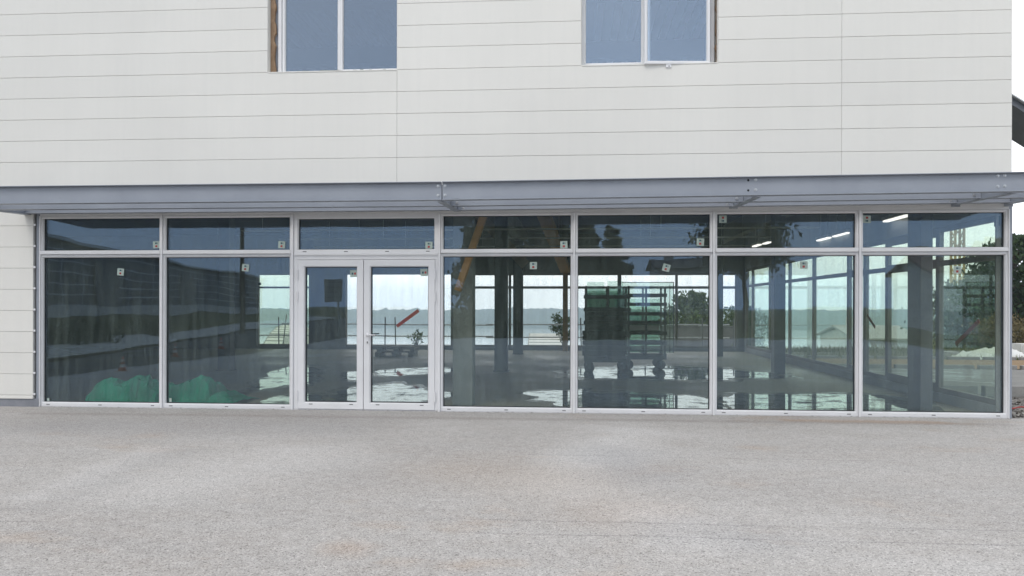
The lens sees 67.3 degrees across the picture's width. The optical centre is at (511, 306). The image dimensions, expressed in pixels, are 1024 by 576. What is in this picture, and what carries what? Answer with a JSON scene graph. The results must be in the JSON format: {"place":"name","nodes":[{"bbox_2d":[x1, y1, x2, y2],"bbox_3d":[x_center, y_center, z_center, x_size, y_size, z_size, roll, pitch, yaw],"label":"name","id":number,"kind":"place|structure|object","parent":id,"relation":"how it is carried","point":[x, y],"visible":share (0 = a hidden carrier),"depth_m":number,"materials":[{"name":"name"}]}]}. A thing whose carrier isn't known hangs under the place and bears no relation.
{"place":"outdoors","nodes":[
{"label":"outdoors","id":0,"kind":"place"},
{"bbox_2d":[260,343,427,344],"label":"terrace","id":1,"kind":"structure","parent":0,"point":[382,344],"depth_m":31.95,"materials":[{"name":"concrete"}]},
{"bbox_2d":[260,314,733,345],"bbox_3d":[-2.435,0.948,30.951,22.428,1.262,0.160,0,0,4],"label":"guardrail","id":2,"kind":"object","parent":1,"relation":"on","point":[395,335],"visible":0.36,"depth_m":30.90,"materials":[{"name":"grey metal"}]},
{"bbox_2d":[47,347,975,411],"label":"floor","id":3,"kind":"structure","parent":0,"point":[75,379],"depth_m":17.59,"materials":[{"name":"concrete"}]},
{"bbox_2d":[85,374,158,401],"bbox_3d":[-6.160,1.324,12.697,1.269,0.465,1.169,0,0,4],"label":"tarpaulin","id":4,"kind":"object","parent":3,"relation":"on","point":[140,388],"visible":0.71,"depth_m":12.20,"materials":[{"name":"green plastic"}]},
{"bbox_2d":[169,375,259,402],"bbox_3d":[-4.919,1.318,12.596,1.248,0.483,1.153,0,0,4],"label":"tarpaulin","id":5,"kind":"object","parent":3,"relation":"on","point":[204,389],"visible":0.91,"depth_m":12.11,"materials":[{"name":"green plastic"}]},
{"bbox_2d":[245,367,320,389],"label":"puddle","id":6,"kind":"object","parent":3,"relation":"on","point":[277,378],"visible":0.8,"depth_m":16.45,"materials":[{"name":"liquid"}]},
{"bbox_2d":[259,394,321,403],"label":"puddle","id":7,"kind":"object","parent":3,"relation":"on","point":[310,397],"visible":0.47,"depth_m":12.92,"materials":[{"name":"liquid"}]},
{"bbox_2d":[342,371,356,379],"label":"puddle","id":8,"kind":"object","parent":3,"relation":"on","point":[350,375],"visible":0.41,"depth_m":17.41,"materials":[{"name":"liquid"}]},
{"bbox_2d":[329,384,452,401],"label":"puddle","id":9,"kind":"object","parent":3,"relation":"on","point":[396,392],"visible":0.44,"depth_m":13.69,"materials":[{"name":"liquid"}]},
{"bbox_2d":[375,350,417,356],"bbox_3d":[-3.683,1.491,24.588,1.200,0.144,0.800,0,0,4],"label":"pallet","id":10,"kind":"object","parent":3,"relation":"on","point":[411,354],"visible":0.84,"depth_m":24.36,"materials":[{"name":"grey wood"}]},
{"bbox_2d":[377,346,418,351],"bbox_3d":[-3.632,1.345,24.604,1.200,0.144,0.800,0,0,4],"label":"pallet","id":11,"kind":"object","parent":10,"relation":"on","point":[397,348],"visible":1,"depth_m":24.25,"materials":[{"name":"grey wood"}]},
{"bbox_2d":[375,368,452,375],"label":"puddle","id":12,"kind":"object","parent":3,"relation":"on","point":[401,372],"visible":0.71,"depth_m":18.51,"materials":[{"name":"liquid"}]},
{"bbox_2d":[523,390,598,406],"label":"puddle","id":13,"kind":"object","parent":3,"relation":"on","point":[560,397],"visible":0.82,"depth_m":13.42,"materials":[{"name":"liquid"}]},
{"bbox_2d":[584,286,630,372],"bbox_3d":[2.291,0.541,18.708,1.110,2.068,0.950,0,0,4],"label":"glass trolley","id":14,"kind":"object","parent":3,"relation":"on","point":[622,365],"visible":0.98,"depth_m":18.25,"materials":[{"name":"metal"}]},
{"bbox_2d":[582,331,624,355],"bbox_3d":[2.183,0.870,18.370,1.007,0.592,0.200,0,0,4],"label":"crate","id":15,"kind":"object","parent":14,"relation":"on","point":[602,341],"visible":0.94,"depth_m":18.28,"materials":[{"name":"plastic"}]},
{"bbox_2d":[587,307,622,329],"bbox_3d":[2.190,0.286,18.370,0.894,0.543,0.200,0,0,4],"label":"crate","id":16,"kind":"object","parent":15,"relation":"on","point":[603,315],"visible":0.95,"depth_m":18.27,"materials":[{"name":"plastic"}]},
{"bbox_2d":[622,287,666,368],"bbox_3d":[3.366,0.542,19.735,1.087,2.072,0.950,0,0,4],"label":"glass trolley","id":17,"kind":"object","parent":3,"relation":"on","point":[658,362],"visible":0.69,"depth_m":19.27,"materials":[{"name":"metal"}]},
{"bbox_2d":[627,325,658,329],"bbox_3d":[3.303,0.533,19.408,0.797,0.125,0.230,0,0,4],"label":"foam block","id":18,"kind":"object","parent":17,"relation":"on","point":[642,327],"depth_m":19.30,"materials":[{"name":"grey"}]},
{"bbox_2d":[622,282,673,352],"bbox_3d":[3.450,0.271,19.555,1.307,1.798,0.030,0,0,4],"label":"glass sheet","id":19,"kind":"object","parent":17,"relation":"on","point":[669,310],"visible":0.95,"depth_m":19.50,"materials":[{"name":"glass"}]},
{"bbox_2d":[565,392,727,408],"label":"puddle","id":20,"kind":"object","parent":3,"relation":"on","point":[628,400],"visible":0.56,"depth_m":12.74,"materials":[{"name":"liquid"}]},
{"bbox_2d":[568,366,783,379],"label":"puddle","id":21,"kind":"object","parent":3,"relation":"on","point":[678,372],"visible":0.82,"depth_m":18.08,"materials":[{"name":"liquid"}]},
{"bbox_2d":[717,394,914,410],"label":"puddle","id":22,"kind":"object","parent":3,"relation":"on","point":[818,402],"visible":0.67,"depth_m":12.67,"materials":[{"name":"liquid"}]},
{"bbox_2d":[47,334,1019,369],"bbox_3d":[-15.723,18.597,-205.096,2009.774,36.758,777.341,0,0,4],"label":"terrain","id":23,"kind":"structure","parent":0,"point":[52,352],"depth_m":27.13,"materials":[{"name":"green plant"}]},
{"bbox_2d":[47,349,148,360],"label":"footpath","id":24,"kind":"structure","parent":23,"relation":"on","point":[87,353],"depth_m":24.97,"materials":[{"name":"concrete"}]},
{"bbox_2d":[264,325,308,343],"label":"greenhouse","id":25,"kind":"object","parent":23,"relation":"on","point":[271,340],"visible":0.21,"depth_m":65.76,"materials":[{"name":"white glass"}]},
{"bbox_2d":[407,329,423,344],"bbox_3d":[-3.799,1.280,31.069,0.782,0.793,0.668,0,0,39],"label":"shrub","id":26,"kind":"object","parent":23,"relation":"on","point":[417,339],"visible":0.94,"depth_m":31.05,"materials":[{"name":"green plant"}]},
{"bbox_2d":[0,406,1023,575],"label":"forecourt","id":27,"kind":"structure","parent":23,"relation":"on","point":[92,491],"depth_m":6.46,"materials":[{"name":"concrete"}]},
{"bbox_2d":[0,0,1023,418],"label":"commercial building","id":28,"kind":"structure","parent":23,"relation":"on","point":[180,172],"depth_m":11.63,"materials":[{"name":"metal"}]},
{"bbox_2d":[258,273,308,345],"bbox_3d":[-8.458,0.108,28.542,1.980,2.700,0.078,0,0,4],"label":"back window","id":29,"kind":"structure","parent":28,"relation":"in","point":[259,283],"depth_m":28.55,"materials":[{"name":"grey metal"}]},
{"bbox_2d":[296,260,363,408],"bbox_3d":[-2.759,0.423,11.705,1.027,2.261,0.119,0,0,4],"label":"door leaf","id":30,"kind":"structure","parent":28,"relation":"in","point":[301,393],"depth_m":11.69,"materials":[{"name":"metal"}]},
{"bbox_2d":[268,0,396,72],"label":"upper window","id":31,"kind":"structure","parent":28,"relation":"in","point":[304,35],"depth_m":11.80,"materials":[{"name":"glass"}]},
{"bbox_2d":[346,273,451,346],"bbox_3d":[-4.156,0.117,28.199,3.928,2.700,0.106,0,0,4],"label":"terrace door","id":32,"kind":"structure","parent":28,"relation":"in","point":[414,313],"depth_m":28.14,"materials":[{"name":"grey metal"}]},
{"bbox_2d":[364,260,435,409],"bbox_3d":[-1.689,0.425,11.637,1.102,2.261,0.233,0,0,4],"label":"door leaf","id":33,"kind":"structure","parent":28,"relation":"in","point":[369,404],"depth_m":11.60,"materials":[{"name":"metal"}]},
{"bbox_2d":[452,273,618,347],"bbox_3d":[0.815,0.127,27.834,6.041,2.700,0.076,0,0,4],"label":"back window","id":34,"kind":"structure","parent":28,"relation":"in","point":[510,287],"depth_m":27.80,"materials":[{"name":"grey metal"}]},
{"bbox_2d":[581,0,717,67],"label":"upper window","id":35,"kind":"structure","parent":28,"relation":"in","point":[711,31],"depth_m":11.37,"materials":[{"name":"metal"}]},
{"bbox_2d":[620,273,736,348],"bbox_3d":[5.912,0.137,27.444,4.089,2.700,0.076,0,0,4],"label":"back window","id":36,"kind":"structure","parent":28,"relation":"in","point":[676,287],"depth_m":27.41,"materials":[{"name":"grey metal"}]},
{"bbox_2d":[746,268,751,348],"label":"side window","id":37,"kind":"structure","parent":28,"relation":"in","point":[750,269],"depth_m":26.84,"materials":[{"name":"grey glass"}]},
{"bbox_2d":[752,264,768,352],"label":"side window","id":38,"kind":"structure","parent":28,"relation":"in","point":[764,266],"depth_m":26.00,"materials":[{"name":"grey metal"}]},
{"bbox_2d":[769,260,788,356],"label":"side window","id":39,"kind":"structure","parent":28,"relation":"in","point":[787,261],"depth_m":23.79,"materials":[{"name":"grey metal"}]},
{"bbox_2d":[789,256,812,362],"bbox_3d":[7.749,0.056,20.597,0.076,2.750,2.157,0,0,4],"label":"side window","id":40,"kind":"structure","parent":28,"relation":"in","point":[791,261],"depth_m":21.23,"materials":[{"name":"grey glass"}]},
{"bbox_2d":[813,256,847,370],"bbox_3d":[7.573,0.055,18.294,0.076,2.750,2.455,0,0,4],"label":"side window","id":41,"kind":"structure","parent":28,"relation":"in","point":[815,277],"depth_m":19.24,"materials":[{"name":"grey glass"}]},
{"bbox_2d":[847,244,864,374],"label":"side window","id":42,"kind":"structure","parent":28,"relation":"in","point":[850,272],"depth_m":16.99,"materials":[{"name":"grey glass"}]},
{"bbox_2d":[865,239,885,379],"bbox_3d":[7.362,0.055,15.529,0.076,2.750,1.090,0,0,4],"label":"side window","id":43,"kind":"structure","parent":28,"relation":"in","point":[880,270],"depth_m":16.03,"materials":[{"name":"grey glass"}]},
{"bbox_2d":[886,228,937,391],"bbox_3d":[7.239,0.054,13.925,0.076,2.750,2.119,0,0,4],"label":"side window","id":44,"kind":"structure","parent":28,"relation":"in","point":[903,239],"depth_m":14.69,"materials":[{"name":"grey metal"}]},
{"bbox_2d":[938,215,999,405],"bbox_3d":[7.089,0.054,11.964,0.076,2.750,1.806,0,0,4],"label":"side window","id":45,"kind":"structure","parent":28,"relation":"in","point":[992,219],"depth_m":12.35,"materials":[{"name":"grey metal"}]},
{"bbox_2d":[528,333,562,344],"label":"greenhouse","id":46,"kind":"object","parent":23,"relation":"on","point":[543,341],"visible":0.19,"depth_m":74.67,"materials":[{"name":"white glass"}]},
{"bbox_2d":[548,312,569,344],"bbox_3d":[2.187,1.023,32.975,1.176,1.610,0.830,0,0,29],"label":"shrub","id":47,"kind":"object","parent":23,"relation":"on","point":[558,328],"visible":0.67,"depth_m":32.94,"materials":[{"name":"green plant"}]},
{"bbox_2d":[658,289,707,336],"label":"broadleaf tree","id":48,"kind":"object","parent":23,"relation":"on","point":[693,304],"visible":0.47,"depth_m":40.37,"materials":[{"name":"green plant"}]},
{"bbox_2d":[662,326,750,345],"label":"boundary wall","id":49,"kind":"structure","parent":23,"relation":"on","point":[689,331],"depth_m":36.38,"materials":[{"name":"grey concrete"}]},
{"bbox_2d":[723,305,768,347],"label":"broadleaf tree","id":50,"kind":"object","parent":23,"relation":"on","point":[728,318],"visible":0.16,"depth_m":42.56,"materials":[{"name":"green plant"}]},
{"bbox_2d":[816,316,907,348],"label":"house","id":51,"kind":"structure","parent":23,"relation":"on","point":[834,335],"depth_m":64.68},
{"bbox_2d":[796,355,1023,359],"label":"kerb","id":52,"kind":"structure","parent":23,"relation":"on","point":[905,357],"depth_m":23.72,"materials":[{"name":"concrete"}]},
{"bbox_2d":[810,358,1023,368],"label":"earth","id":53,"kind":"structure","parent":23,"relation":"on","point":[1017,363],"depth_m":22.59,"materials":[{"name":"soil"}]},
{"bbox_2d":[833,363,1023,369],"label":"kerb","id":54,"kind":"structure","parent":23,"relation":"on","point":[904,366],"depth_m":19.90,"materials":[{"name":"concrete"}]},
{"bbox_2d":[900,278,1012,348],"bbox_3d":[21.609,0.570,36.030,5.910,4.086,5.317,0,0,39],"label":"broadleaf tree","id":55,"kind":"object","parent":23,"relation":"on","point":[956,333],"visible":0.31,"depth_m":35.63,"materials":[{"name":"green plant"}]},
{"bbox_2d":[949,228,964,326],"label":"tower crane","id":56,"kind":"object","parent":23,"relation":"on","point":[956,245],"visible":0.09,"depth_m":99.87,"materials":[{"name":"white paint"}]},
{"bbox_2d":[944,232,1023,338],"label":"broadleaf tree","id":57,"kind":"object","parent":23,"relation":"on","point":[986,273],"visible":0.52,"depth_m":32.71,"materials":[{"name":"green plant"}]},
{"bbox_2d":[944,385,1023,396],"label":"kerb","id":58,"kind":"structure","parent":23,"relation":"on","point":[989,391],"depth_m":13.81,"materials":[{"name":"concrete"}]},
{"bbox_2d":[968,313,1018,346],"bbox_3d":[18.730,0.962,30.107,1.766,1.532,2.009,0,0,4],"label":"shrub","id":59,"kind":"object","parent":23,"relation":"on","point":[979,331],"visible":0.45,"depth_m":30.05,"materials":[{"name":"green plant"}]},
{"bbox_2d":[981,314,1023,344],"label":"shrub","id":60,"kind":"object","parent":23,"relation":"on","point":[1019,337],"visible":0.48,"depth_m":28.92,"materials":[{"name":"green plant"}]},
{"bbox_2d":[990,397,1023,417],"bbox_3d":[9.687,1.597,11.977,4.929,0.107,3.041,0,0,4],"label":"rubble","id":61,"kind":"object","parent":23,"relation":"on","point":[1019,413],"visible":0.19,"depth_m":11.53,"materials":[{"name":"grey gravel"}]},
{"bbox_2d":[1012,312,1023,342],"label":"shrub","id":62,"kind":"object","parent":23,"relation":"on","point":[1022,324],"visible":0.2,"depth_m":30.82,"materials":[{"name":"green plant"}]},
{"bbox_2d":[260,328,944,347],"bbox_3d":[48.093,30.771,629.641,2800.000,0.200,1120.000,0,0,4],"label":"water","id":63,"kind":"structure","parent":0,"point":[801,338],"depth_m":795.52,"materials":[{"name":"grey liquid"}]},
{"bbox_2d":[260,307,977,329],"bbox_3d":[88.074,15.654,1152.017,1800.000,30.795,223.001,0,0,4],"label":"hills","id":64,"kind":"structure","parent":0,"point":[802,319],"depth_m":1121.21,"materials":[{"name":"green plant"}]},
{"bbox_2d":[260,0,1023,310],"label":"sky","id":65,"kind":"structure","parent":0,"point":[399,292],"materials":[{"name":"white"}]},
{"bbox_2d":[731,343,1022,359],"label":"grass","id":66,"kind":"structure","parent":0,"point":[845,348],"depth_m":28.75,"materials":[{"name":"green plant"}]},
{"bbox_2d":[944,351,959,356],"bbox_3d":[14.443,1.584,25.475,0.488,0.200,0.612,0,0,4],"label":"concrete block","id":67,"kind":"object","parent":66,"relation":"on","point":[947,353],"depth_m":25.19,"materials":[{"name":"grey concrete"}]},
{"bbox_2d":[952,347,1023,359],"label":"ground sheet","id":68,"kind":"object","parent":66,"relation":"on","point":[986,352],"visible":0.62,"depth_m":24.48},
{"bbox_2d":[869,368,1023,394],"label":"path","id":69,"kind":"structure","parent":0,"point":[977,377],"depth_m":17.75,"materials":[{"name":"grey concrete"}]},
{"bbox_2d":[1012,343,1023,353],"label":"concrete block","id":70,"kind":"object","parent":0,"point":[1019,347],"depth_m":27.17,"materials":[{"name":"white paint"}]}
]}

